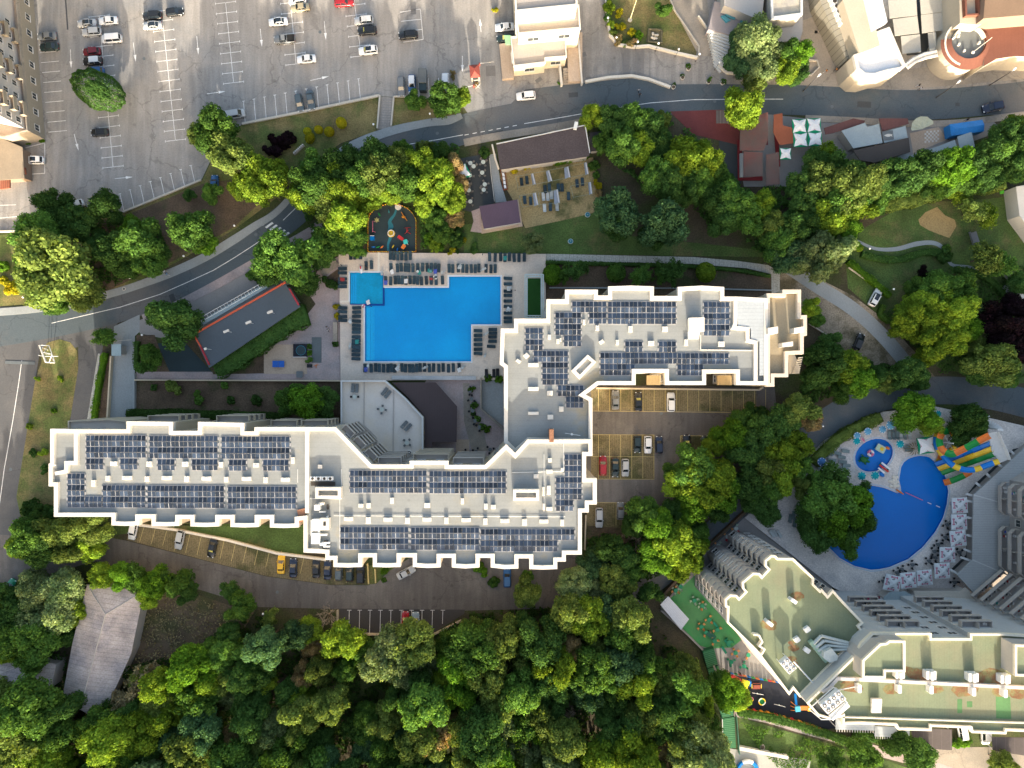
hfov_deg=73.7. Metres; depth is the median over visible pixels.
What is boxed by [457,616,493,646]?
broadleaf tree
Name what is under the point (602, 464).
parked car
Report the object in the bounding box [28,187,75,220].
broadleaf tree
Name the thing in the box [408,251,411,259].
sun lounger
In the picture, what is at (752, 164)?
canopy
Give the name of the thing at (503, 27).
parked car
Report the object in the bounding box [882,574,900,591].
square umbrella
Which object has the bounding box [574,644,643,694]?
broadleaf tree
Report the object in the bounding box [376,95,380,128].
wall
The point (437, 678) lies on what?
broadleaf tree
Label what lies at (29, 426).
bush
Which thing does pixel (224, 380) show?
wall
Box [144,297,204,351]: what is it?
broadleaf tree
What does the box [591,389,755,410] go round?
parking bays
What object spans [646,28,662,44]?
monument
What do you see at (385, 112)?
stone steps
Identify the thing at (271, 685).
feathery tree
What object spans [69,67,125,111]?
clipped tree
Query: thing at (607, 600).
broadleaf tree
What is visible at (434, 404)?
restaurant
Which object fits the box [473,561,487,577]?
bush
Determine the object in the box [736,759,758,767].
round tub
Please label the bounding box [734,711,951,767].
path
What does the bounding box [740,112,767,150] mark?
canopy
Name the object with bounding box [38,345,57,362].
sign gantry
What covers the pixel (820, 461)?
round umbrella
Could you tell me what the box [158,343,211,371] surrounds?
rubber court
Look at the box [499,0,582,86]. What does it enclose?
office building
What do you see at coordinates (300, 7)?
parked car
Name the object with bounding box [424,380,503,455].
courtyard floor
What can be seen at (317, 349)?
rug
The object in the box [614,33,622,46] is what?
bush
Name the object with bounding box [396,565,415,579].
parked car
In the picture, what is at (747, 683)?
slide set
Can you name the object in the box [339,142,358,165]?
broadleaf tree
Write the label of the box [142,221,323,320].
pavement
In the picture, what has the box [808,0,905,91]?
shop
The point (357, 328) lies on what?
sun lounger
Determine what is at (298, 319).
hedge
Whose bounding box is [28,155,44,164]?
parked car
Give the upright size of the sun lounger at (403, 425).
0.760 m
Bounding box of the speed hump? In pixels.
[5,361,34,364]
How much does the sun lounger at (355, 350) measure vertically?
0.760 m
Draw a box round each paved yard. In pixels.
[140,265,313,337]
[742,114,995,186]
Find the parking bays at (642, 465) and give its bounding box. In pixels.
[591,434,653,478]
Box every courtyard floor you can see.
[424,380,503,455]
[456,439,468,452]
[463,383,487,450]
[482,380,503,425]
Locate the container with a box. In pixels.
[660,595,688,628]
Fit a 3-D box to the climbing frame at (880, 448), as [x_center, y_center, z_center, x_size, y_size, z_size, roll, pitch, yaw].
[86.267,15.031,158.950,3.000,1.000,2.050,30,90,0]
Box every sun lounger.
[338,271,346,274]
[338,306,346,309]
[351,349,360,352]
[351,353,360,356]
[351,357,359,360]
[351,384,354,391]
[352,306,360,309]
[352,310,360,313]
[352,319,360,322]
[352,327,360,330]
[352,335,360,338]
[355,384,358,392]
[384,390,390,398]
[386,364,389,372]
[392,251,395,259]
[399,263,402,271]
[400,363,403,371]
[400,420,407,428]
[404,252,407,260]
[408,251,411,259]
[411,263,414,271]
[411,364,414,372]
[412,275,415,284]
[418,363,421,371]
[434,276,437,284]
[437,263,440,271]
[447,264,450,272]
[477,264,480,272]
[484,264,487,272]
[488,335,496,338]
[489,264,492,272]
[492,369,495,377]
[493,253,496,261]
[493,264,496,272]
[504,282,511,285]
[504,299,511,302]
[504,316,511,319]
[512,253,515,261]
[517,253,520,261]
[560,183,563,191]
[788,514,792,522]
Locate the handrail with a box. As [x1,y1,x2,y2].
[735,714,739,754]
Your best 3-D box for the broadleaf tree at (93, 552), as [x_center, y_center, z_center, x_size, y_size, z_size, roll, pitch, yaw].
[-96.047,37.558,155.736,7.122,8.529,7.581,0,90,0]
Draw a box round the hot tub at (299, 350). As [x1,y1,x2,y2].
[293,344,306,356]
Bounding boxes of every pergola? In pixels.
[829,719,874,732]
[872,726,909,738]
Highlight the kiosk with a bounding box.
[111,344,126,355]
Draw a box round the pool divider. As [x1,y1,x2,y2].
[350,273,384,305]
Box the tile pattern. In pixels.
[925,130,938,142]
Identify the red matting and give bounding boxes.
[670,110,767,144]
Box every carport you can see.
[911,728,951,749]
[987,735,1023,754]
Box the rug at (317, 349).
[312,337,321,362]
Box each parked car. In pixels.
[7,578,16,588]
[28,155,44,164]
[37,31,57,41]
[39,42,59,51]
[74,199,84,206]
[77,18,97,28]
[82,27,102,36]
[83,47,101,56]
[83,56,103,66]
[87,66,104,75]
[91,128,109,137]
[98,16,118,25]
[128,525,138,539]
[142,10,162,21]
[143,20,162,30]
[165,7,184,17]
[174,529,185,549]
[207,538,217,557]
[210,175,219,185]
[268,17,287,26]
[274,34,295,44]
[276,555,285,573]
[288,558,297,577]
[289,0,306,4]
[290,2,309,12]
[294,93,304,111]
[297,54,316,64]
[305,90,315,109]
[311,559,320,577]
[323,560,331,579]
[334,0,353,7]
[334,567,342,580]
[345,567,353,581]
[354,15,373,25]
[356,564,364,583]
[357,25,376,35]
[358,45,377,55]
[396,76,405,96]
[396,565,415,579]
[398,29,417,40]
[402,611,409,622]
[407,74,415,92]
[412,611,419,621]
[442,73,448,89]
[495,22,513,32]
[496,33,514,43]
[503,569,511,587]
[516,91,535,101]
[595,508,603,527]
[599,455,606,475]
[611,390,619,409]
[611,458,619,476]
[616,502,624,519]
[621,459,629,475]
[633,435,640,452]
[634,392,641,410]
[644,436,652,452]
[655,436,663,453]
[666,392,675,411]
[682,434,691,448]
[852,333,864,350]
[867,288,881,306]
[981,100,1004,113]
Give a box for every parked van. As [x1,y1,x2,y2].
[102,33,122,44]
[225,108,245,118]
[957,728,968,740]
[980,733,991,743]
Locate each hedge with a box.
[90,352,108,418]
[125,408,288,419]
[131,341,141,367]
[213,303,310,379]
[545,260,770,277]
[555,157,587,166]
[737,708,848,746]
[808,412,883,466]
[845,259,891,298]
[851,730,885,745]
[859,248,942,263]
[877,303,891,323]
[885,182,1006,213]
[954,265,1005,295]
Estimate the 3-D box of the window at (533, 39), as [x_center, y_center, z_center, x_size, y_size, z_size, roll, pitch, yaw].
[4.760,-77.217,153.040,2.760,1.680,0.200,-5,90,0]
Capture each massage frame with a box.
[516,173,535,186]
[519,192,538,206]
[533,170,551,183]
[538,189,559,206]
[549,166,569,181]
[568,162,588,177]
[570,182,592,199]
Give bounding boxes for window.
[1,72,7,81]
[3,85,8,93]
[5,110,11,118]
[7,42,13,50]
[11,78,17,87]
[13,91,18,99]
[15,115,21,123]
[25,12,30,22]
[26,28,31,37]
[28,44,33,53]
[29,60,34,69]
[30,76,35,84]
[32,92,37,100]
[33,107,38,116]
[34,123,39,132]
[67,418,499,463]
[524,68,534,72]
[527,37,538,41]
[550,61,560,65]
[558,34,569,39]
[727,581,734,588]
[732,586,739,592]
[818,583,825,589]
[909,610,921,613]
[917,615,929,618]
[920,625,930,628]
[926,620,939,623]
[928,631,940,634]
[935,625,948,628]
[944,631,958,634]
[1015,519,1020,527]
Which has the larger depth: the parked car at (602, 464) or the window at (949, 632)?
the parked car at (602, 464)
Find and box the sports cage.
[525,274,543,317]
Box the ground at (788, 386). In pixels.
[0,96,1023,767]
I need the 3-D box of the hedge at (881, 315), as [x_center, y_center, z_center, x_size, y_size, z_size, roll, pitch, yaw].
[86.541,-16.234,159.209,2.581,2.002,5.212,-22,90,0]
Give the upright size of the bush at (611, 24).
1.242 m
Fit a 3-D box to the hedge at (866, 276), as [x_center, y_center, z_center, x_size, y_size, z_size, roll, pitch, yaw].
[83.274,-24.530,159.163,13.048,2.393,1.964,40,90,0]
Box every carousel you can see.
[387,230,394,236]
[758,698,765,704]
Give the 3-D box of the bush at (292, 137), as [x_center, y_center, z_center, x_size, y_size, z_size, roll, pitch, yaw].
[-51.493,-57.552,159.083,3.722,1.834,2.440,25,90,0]
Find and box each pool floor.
[350,273,382,303]
[365,277,500,360]
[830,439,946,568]
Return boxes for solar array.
[67,473,146,507]
[85,435,146,469]
[146,485,224,508]
[149,435,218,470]
[221,436,290,470]
[227,486,296,508]
[339,526,409,549]
[349,471,427,492]
[410,527,479,549]
[428,471,506,493]
[480,529,574,551]
[524,328,543,361]
[541,351,583,407]
[554,312,581,345]
[555,454,582,510]
[571,301,606,323]
[599,341,677,375]
[607,301,676,324]
[676,353,729,375]
[702,302,729,335]
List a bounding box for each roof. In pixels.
[888,0,916,17]
[892,16,918,35]
[901,34,920,53]
[907,585,978,599]
[920,0,941,14]
[921,13,942,32]
[928,32,935,50]
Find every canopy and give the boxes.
[0,168,26,189]
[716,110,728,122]
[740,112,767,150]
[743,151,762,177]
[766,152,779,185]
[773,113,792,144]
[943,120,983,139]
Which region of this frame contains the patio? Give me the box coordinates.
[264,345,306,373]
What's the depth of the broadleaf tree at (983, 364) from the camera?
150.53 m
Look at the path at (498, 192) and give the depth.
159.96 m
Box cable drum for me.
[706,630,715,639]
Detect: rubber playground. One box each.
[368,204,415,251]
[731,675,837,728]
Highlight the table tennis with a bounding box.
[272,361,283,366]
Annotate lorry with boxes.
[418,68,427,92]
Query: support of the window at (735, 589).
in the hotel at (913, 662)
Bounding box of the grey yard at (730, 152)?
[719,140,740,183]
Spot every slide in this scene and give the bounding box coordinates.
[878,467,884,476]
[879,462,890,471]
[933,421,1010,485]
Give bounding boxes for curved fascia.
[905,49,937,68]
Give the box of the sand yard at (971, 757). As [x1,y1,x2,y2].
[932,747,1023,767]
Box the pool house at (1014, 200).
[1004,185,1023,241]
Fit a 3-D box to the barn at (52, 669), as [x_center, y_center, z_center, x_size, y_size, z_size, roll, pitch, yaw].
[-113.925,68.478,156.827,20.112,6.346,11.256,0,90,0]
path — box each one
[377,97,392,129]
[471,208,481,232]
[489,154,505,202]
[546,254,779,292]
[672,0,711,56]
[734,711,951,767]
[858,240,976,269]
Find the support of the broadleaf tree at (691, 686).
on the ground at (788, 386)
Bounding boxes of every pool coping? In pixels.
[348,271,501,362]
[828,437,949,571]
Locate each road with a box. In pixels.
[0,81,1023,345]
[0,307,116,594]
[0,535,583,610]
[70,326,105,420]
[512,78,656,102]
[632,376,1023,603]
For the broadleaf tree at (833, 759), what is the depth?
154.35 m
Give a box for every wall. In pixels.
[106,356,113,417]
[122,179,201,212]
[132,373,135,408]
[134,379,340,380]
[138,523,325,560]
[242,94,378,124]
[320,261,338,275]
[333,322,337,341]
[337,610,460,635]
[367,563,369,583]
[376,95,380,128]
[390,96,394,125]
[392,376,475,379]
[480,378,503,430]
[491,144,498,169]
[549,287,771,290]
[584,515,586,549]
[585,74,670,88]
[596,386,763,390]
[605,0,697,58]
[660,609,716,672]
[662,510,746,594]
[670,0,699,57]
[697,15,710,48]
[718,64,743,74]
[739,745,787,758]
[807,59,819,76]
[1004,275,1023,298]
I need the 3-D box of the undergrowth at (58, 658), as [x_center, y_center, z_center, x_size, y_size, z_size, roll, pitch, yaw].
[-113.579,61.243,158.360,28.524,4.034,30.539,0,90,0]
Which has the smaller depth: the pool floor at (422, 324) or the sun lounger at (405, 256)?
the sun lounger at (405, 256)
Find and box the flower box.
[500,170,507,189]
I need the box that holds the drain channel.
[340,252,379,302]
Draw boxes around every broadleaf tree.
[0,582,17,606]
[0,596,25,632]
[0,622,63,676]
[0,654,16,664]
[0,669,64,767]
[0,675,12,699]
[3,510,54,569]
[5,208,61,245]
[10,226,98,311]
[13,745,78,767]
[14,565,85,651]
[14,567,54,609]
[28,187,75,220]
[29,704,84,752]
[30,517,116,564]
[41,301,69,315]
[44,688,87,723]
[55,202,98,242]
[58,597,86,628]
[63,270,106,312]
[69,718,80,744]
[69,754,85,767]
[74,539,109,564]
[75,712,132,767]
[76,703,115,735]
[80,227,108,251]
[80,762,107,767]
[86,187,123,224]
[86,561,112,589]
[90,230,138,279]
[100,697,118,710]
[107,560,133,592]
[110,708,162,760]
[111,213,172,277]
[114,697,143,717]
[125,561,195,609]
[127,664,169,704]
[128,751,160,767]
[131,756,181,767]
[134,342,162,373]
[139,698,173,717]
[141,735,163,758]
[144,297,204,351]
[149,700,185,751]
[160,733,215,767]
[164,209,218,255]
[165,642,220,703]
[166,684,193,701]
[176,579,198,605]
[178,707,223,757]
[182,188,197,201]
[186,101,241,154]
[200,636,245,673]
[201,182,223,205]
[204,129,254,177]
[206,737,264,767]
[215,620,240,643]
[215,724,238,744]
[216,659,257,696]
[219,580,239,600]
[223,588,257,621]
[226,152,288,207]
[229,688,272,743]
[232,750,283,767]
[240,623,283,690]
[245,706,287,749]
[249,227,333,296]
[251,730,309,767]
[253,273,280,287]
[274,382,340,419]
[274,675,319,734]
[275,614,322,651]
[283,183,317,214]
[284,724,307,746]
[287,147,370,205]
[288,683,317,703]
[289,383,304,389]
[290,654,334,687]
[290,750,303,767]
[300,147,327,173]
[300,743,340,767]
[300,745,364,767]
[301,638,322,661]
[303,724,334,749]
[310,682,350,727]
[311,193,368,248]
[311,226,345,262]
[319,617,367,660]
[322,228,348,255]
[331,657,357,682]
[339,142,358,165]
[347,243,367,258]
[350,723,375,763]
[353,635,385,682]
[353,700,377,727]
[355,135,422,205]
[357,193,382,214]
[365,616,435,681]
[365,698,405,740]
[367,756,400,767]
[369,735,399,764]
[382,684,406,715]
[387,668,414,690]
[388,139,414,164]
[393,715,455,767]
[396,751,448,767]
[397,667,450,731]
[404,88,427,110]
[404,146,454,202]
[413,190,447,229]
[415,653,437,674]
[427,79,470,119]
[428,669,451,701]
[429,220,454,244]
[431,140,463,176]
[433,627,456,655]
[434,619,499,700]
[437,181,466,215]
[444,210,464,228]
[444,673,479,710]
[446,711,458,741]
[447,696,480,747]
[448,230,464,247]
[451,706,505,767]
[453,174,468,193]
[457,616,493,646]
[467,652,507,699]
[476,661,540,723]
[483,612,521,660]
[487,740,517,767]
[510,713,536,732]
[513,573,542,608]
[513,739,544,767]
[514,610,543,635]
[516,614,566,667]
[520,232,543,254]
[521,570,533,580]
[527,690,568,720]
[530,715,585,764]
[531,642,575,703]
[538,745,579,767]
[546,634,581,663]
[549,592,611,644]
[554,555,604,599]
[567,661,605,713]
[574,634,606,657]
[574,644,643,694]
[576,731,587,757]
[578,103,603,129]
[579,725,625,767]
[583,533,639,572]
[592,124,654,167]
[593,186,639,242]
[593,690,627,728]
[598,104,629,132]
[598,563,647,599]
[599,592,619,622]
[601,594,651,654]
[603,698,660,740]
[604,681,619,693]
[613,725,662,767]
[614,652,658,711]
[621,100,664,131]
[621,495,658,538]
[631,641,654,666]
[636,196,689,251]
[636,581,664,602]
[637,505,708,575]
[638,144,687,200]
[640,731,649,742]
[642,124,669,154]
[649,690,709,731]
[650,670,676,718]
[650,725,675,745]
[654,653,676,686]
[655,1,672,16]
[658,109,671,128]
[659,760,673,767]
[660,462,680,496]
[661,493,711,525]
[663,134,725,177]
[664,560,690,583]
[666,651,711,719]
[666,748,690,767]
[667,718,735,767]
[671,441,741,514]
[672,166,713,207]
[677,697,697,718]
[688,518,710,546]
[696,695,714,718]
[700,183,727,216]
[700,433,728,456]
[706,161,730,188]
[706,179,764,237]
[707,506,730,523]
[707,668,751,713]
[709,408,763,450]
[721,11,784,82]
[722,446,761,476]
[724,85,764,130]
[728,27,736,47]
[734,467,762,500]
[740,497,765,513]
[741,75,767,91]
[742,428,815,488]
[744,401,790,444]
[753,188,776,219]
[753,501,781,527]
[755,209,810,262]
[759,456,813,505]
[767,238,804,274]
[770,392,823,439]
[775,37,816,85]
[784,170,810,202]
[786,229,858,284]
[787,61,809,87]
[787,191,827,239]
[793,459,877,561]
[799,331,870,392]
[801,145,829,174]
[801,297,821,317]
[803,148,877,215]
[808,313,825,327]
[814,198,849,235]
[816,745,845,767]
[829,364,889,404]
[834,219,863,239]
[843,735,883,767]
[847,199,879,222]
[865,163,897,215]
[877,371,899,394]
[878,730,920,760]
[879,156,930,197]
[886,289,939,340]
[890,356,931,391]
[890,390,944,436]
[901,275,926,296]
[902,736,938,767]
[909,322,974,367]
[911,144,979,199]
[916,264,929,278]
[917,183,936,197]
[917,269,981,332]
[945,402,989,447]
[957,177,983,196]
[958,335,1022,387]
[961,312,985,340]
[970,138,1016,194]
[976,300,1019,335]
[985,299,1023,363]
[986,749,1021,767]
[987,116,1023,183]
[998,292,1023,315]
[1001,373,1018,388]
[1005,113,1023,122]
[1005,270,1023,293]
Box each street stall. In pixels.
[824,118,864,134]
[837,123,882,150]
[848,138,909,165]
[878,126,907,144]
[879,118,908,130]
[897,154,908,158]
[910,140,956,157]
[911,116,932,130]
[955,132,974,147]
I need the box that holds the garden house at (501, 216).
[479,200,522,233]
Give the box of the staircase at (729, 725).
[722,716,735,747]
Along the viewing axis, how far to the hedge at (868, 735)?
158.65 m
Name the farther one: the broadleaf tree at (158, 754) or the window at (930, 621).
the broadleaf tree at (158, 754)
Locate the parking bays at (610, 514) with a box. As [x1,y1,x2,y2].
[587,503,629,527]
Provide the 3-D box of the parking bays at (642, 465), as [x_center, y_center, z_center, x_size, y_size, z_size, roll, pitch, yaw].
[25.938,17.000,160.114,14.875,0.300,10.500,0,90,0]
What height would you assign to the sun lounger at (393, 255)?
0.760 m
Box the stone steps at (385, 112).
[379,99,391,125]
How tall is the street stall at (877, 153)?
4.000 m
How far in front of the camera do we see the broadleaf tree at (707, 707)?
151.93 m
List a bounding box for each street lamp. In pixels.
[936,80,960,97]
[989,67,1016,85]
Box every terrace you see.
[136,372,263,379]
[264,256,340,381]
[661,518,831,680]
[662,575,740,647]
[729,749,810,767]
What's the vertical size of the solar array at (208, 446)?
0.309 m
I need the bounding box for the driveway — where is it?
[110,315,139,416]
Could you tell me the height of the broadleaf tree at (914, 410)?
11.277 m
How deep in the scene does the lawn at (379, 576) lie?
159.95 m
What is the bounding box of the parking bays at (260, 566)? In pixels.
[127,526,367,584]
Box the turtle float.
[858,454,869,464]
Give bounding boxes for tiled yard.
[899,0,931,54]
[910,127,946,152]
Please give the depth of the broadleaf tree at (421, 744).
148.35 m
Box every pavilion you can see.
[705,0,763,72]
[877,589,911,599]
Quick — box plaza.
[499,0,1023,114]
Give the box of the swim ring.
[867,450,873,456]
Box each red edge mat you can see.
[737,140,762,180]
[774,135,779,166]
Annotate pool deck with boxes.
[339,252,545,379]
[744,407,1023,595]
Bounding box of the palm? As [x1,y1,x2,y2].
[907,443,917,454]
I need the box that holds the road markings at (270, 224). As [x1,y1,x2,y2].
[53,99,724,322]
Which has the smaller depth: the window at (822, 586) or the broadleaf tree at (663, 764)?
the window at (822, 586)
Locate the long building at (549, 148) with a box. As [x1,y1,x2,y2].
[496,121,589,172]
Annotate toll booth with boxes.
[469,64,479,81]
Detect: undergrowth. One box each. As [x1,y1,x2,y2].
[1,582,83,689]
[56,606,720,767]
[61,216,164,289]
[135,596,239,663]
[298,142,463,249]
[586,532,661,581]
[597,111,1006,253]
[741,722,881,767]
[801,341,916,402]
[885,265,1023,381]
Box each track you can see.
[780,273,934,376]
[786,273,909,361]
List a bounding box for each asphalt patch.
[65,0,67,29]
[169,293,175,302]
[411,1,415,13]
[486,66,495,75]
[569,92,577,97]
[857,101,870,107]
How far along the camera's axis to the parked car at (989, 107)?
158.96 m
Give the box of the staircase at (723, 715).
[719,709,732,717]
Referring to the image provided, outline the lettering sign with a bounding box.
[293,144,304,154]
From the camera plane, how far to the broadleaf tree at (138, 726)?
149.52 m
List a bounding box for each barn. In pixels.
[0,656,65,688]
[63,583,146,712]
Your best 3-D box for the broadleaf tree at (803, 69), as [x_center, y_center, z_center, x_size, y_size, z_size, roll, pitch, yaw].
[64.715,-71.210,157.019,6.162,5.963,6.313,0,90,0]
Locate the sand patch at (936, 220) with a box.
[919,207,955,237]
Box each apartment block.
[0,0,44,145]
[0,138,32,182]
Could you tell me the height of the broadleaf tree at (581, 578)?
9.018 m
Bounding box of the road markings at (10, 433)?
[0,360,21,498]
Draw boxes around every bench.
[753,683,761,688]
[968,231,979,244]
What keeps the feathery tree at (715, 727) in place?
on the ground at (788, 386)
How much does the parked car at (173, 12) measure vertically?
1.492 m
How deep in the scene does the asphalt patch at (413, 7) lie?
159.98 m
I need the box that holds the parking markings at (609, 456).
[592,389,765,502]
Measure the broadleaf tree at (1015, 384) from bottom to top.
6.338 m
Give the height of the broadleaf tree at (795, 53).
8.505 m
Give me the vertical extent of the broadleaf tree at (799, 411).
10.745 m
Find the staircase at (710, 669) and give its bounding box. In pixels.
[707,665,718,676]
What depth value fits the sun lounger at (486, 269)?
158.98 m
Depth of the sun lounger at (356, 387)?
155.50 m
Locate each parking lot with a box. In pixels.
[0,0,519,229]
[339,609,464,632]
[587,385,775,524]
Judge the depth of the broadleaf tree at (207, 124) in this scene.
151.15 m
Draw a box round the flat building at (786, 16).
[762,0,802,42]
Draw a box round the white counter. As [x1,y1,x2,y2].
[739,153,742,177]
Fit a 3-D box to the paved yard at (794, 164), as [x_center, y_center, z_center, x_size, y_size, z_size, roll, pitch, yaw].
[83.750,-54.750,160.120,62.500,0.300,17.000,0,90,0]
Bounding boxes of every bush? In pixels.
[0,260,9,271]
[0,275,8,284]
[3,280,19,295]
[19,497,43,518]
[26,423,32,429]
[28,448,37,457]
[37,448,48,455]
[40,463,48,474]
[41,504,56,519]
[50,408,56,413]
[57,375,63,382]
[150,384,156,390]
[165,380,181,394]
[193,389,204,405]
[220,381,227,388]
[227,396,234,404]
[245,270,253,280]
[250,394,261,405]
[262,144,282,157]
[267,132,292,150]
[285,130,296,142]
[303,127,311,134]
[305,132,314,143]
[305,357,312,362]
[314,125,322,133]
[321,275,333,288]
[324,126,334,136]
[332,281,338,289]
[332,341,338,346]
[336,117,346,128]
[380,567,387,574]
[422,232,432,246]
[438,244,443,251]
[447,248,455,254]
[467,386,475,391]
[470,241,478,254]
[470,401,478,408]
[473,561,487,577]
[478,146,490,158]
[479,423,486,430]
[484,374,491,381]
[484,425,490,432]
[487,576,499,587]
[494,375,503,382]
[542,264,561,285]
[587,160,600,170]
[592,171,599,178]
[593,179,601,189]
[595,189,602,196]
[602,0,615,14]
[603,10,610,21]
[606,263,625,282]
[607,20,614,29]
[608,30,617,35]
[614,22,626,30]
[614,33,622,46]
[615,8,622,18]
[626,38,637,47]
[627,27,635,36]
[634,30,643,40]
[696,262,715,282]
[935,248,953,263]
[941,244,951,250]
[952,736,970,748]
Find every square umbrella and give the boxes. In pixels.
[457,164,470,177]
[779,148,790,159]
[792,119,806,132]
[793,133,807,146]
[806,118,820,132]
[807,132,821,146]
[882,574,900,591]
[899,572,916,588]
[916,436,934,454]
[916,569,932,585]
[933,563,949,578]
[938,547,954,562]
[948,530,966,546]
[949,514,966,529]
[950,497,967,513]
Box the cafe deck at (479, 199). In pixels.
[460,155,494,211]
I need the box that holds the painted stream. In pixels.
[387,209,396,250]
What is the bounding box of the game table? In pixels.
[296,371,302,377]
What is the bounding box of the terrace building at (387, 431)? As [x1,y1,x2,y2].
[341,380,424,456]
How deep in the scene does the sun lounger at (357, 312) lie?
158.98 m
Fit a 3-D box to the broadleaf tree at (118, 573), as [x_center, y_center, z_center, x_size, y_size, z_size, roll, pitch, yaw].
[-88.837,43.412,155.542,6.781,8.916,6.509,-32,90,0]
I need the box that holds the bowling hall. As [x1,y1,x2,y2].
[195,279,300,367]
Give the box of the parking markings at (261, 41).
[0,0,481,217]
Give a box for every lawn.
[0,98,378,305]
[16,339,77,520]
[111,523,302,554]
[368,565,392,584]
[392,98,461,125]
[464,213,763,256]
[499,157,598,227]
[604,0,696,54]
[739,718,906,767]
[846,197,1023,382]
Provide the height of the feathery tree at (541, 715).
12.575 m
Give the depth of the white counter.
159.00 m
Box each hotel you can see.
[49,286,806,569]
[694,530,1023,733]
[950,444,1023,621]
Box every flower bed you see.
[62,166,296,290]
[98,354,110,417]
[136,335,168,371]
[136,381,340,422]
[211,352,263,373]
[327,269,338,282]
[546,264,770,298]
[586,525,652,565]
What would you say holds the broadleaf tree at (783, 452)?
on the ground at (788, 386)
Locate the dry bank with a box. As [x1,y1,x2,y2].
[133,593,255,664]
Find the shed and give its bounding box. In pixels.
[589,131,600,153]
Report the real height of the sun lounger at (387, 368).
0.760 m
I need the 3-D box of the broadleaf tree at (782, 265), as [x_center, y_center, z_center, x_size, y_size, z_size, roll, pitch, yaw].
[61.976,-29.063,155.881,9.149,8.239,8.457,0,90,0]
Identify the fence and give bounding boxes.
[367,204,416,251]
[729,672,778,682]
[746,708,819,728]
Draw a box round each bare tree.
[317,605,336,626]
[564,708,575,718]
[631,534,645,552]
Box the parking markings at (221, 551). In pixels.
[140,528,346,581]
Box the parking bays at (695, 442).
[680,435,710,451]
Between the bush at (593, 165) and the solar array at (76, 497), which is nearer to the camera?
the solar array at (76, 497)
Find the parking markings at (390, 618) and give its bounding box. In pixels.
[349,610,442,632]
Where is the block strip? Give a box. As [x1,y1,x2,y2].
[87,354,99,418]
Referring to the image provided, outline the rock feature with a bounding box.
[888,475,899,487]
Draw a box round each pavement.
[0,113,462,315]
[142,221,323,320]
[463,119,579,145]
[800,17,1023,89]
[805,111,1023,126]
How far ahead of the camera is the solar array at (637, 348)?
143.19 m
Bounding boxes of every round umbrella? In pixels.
[817,458,825,465]
[853,438,860,444]
[854,432,860,437]
[857,472,865,479]
[864,428,871,434]
[871,471,878,479]
[879,426,886,432]
[886,421,894,429]
[896,440,903,447]
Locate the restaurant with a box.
[392,382,456,447]
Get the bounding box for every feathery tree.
[89,328,116,345]
[108,688,136,710]
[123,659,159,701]
[168,687,221,717]
[216,691,235,710]
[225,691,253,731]
[255,669,278,695]
[259,606,278,625]
[338,711,356,739]
[415,140,433,150]
[428,238,439,252]
[444,748,457,767]
[500,713,516,745]
[504,718,537,752]
[507,649,536,681]
[520,701,554,743]
[558,265,570,285]
[562,259,590,281]
[567,686,573,698]
[628,263,654,285]
[650,267,665,284]
[652,737,672,767]
[653,257,688,287]
[708,719,724,730]
[819,139,837,157]
[948,188,963,206]
[957,195,993,225]
[958,195,966,203]
[969,238,1006,276]
[978,200,998,230]
[989,248,1019,277]
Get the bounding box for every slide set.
[397,235,407,249]
[731,674,750,688]
[791,694,810,711]
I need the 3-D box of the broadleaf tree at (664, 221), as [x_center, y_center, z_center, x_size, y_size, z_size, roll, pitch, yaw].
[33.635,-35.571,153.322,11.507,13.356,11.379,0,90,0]
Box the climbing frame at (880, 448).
[875,444,889,453]
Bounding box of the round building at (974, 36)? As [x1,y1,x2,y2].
[926,0,1023,79]
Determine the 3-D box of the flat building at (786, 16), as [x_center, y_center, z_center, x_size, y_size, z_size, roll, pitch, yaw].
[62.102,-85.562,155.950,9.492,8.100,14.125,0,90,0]
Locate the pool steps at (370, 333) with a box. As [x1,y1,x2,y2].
[351,273,374,360]
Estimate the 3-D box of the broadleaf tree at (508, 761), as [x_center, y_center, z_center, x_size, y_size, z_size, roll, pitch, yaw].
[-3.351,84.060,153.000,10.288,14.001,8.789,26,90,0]

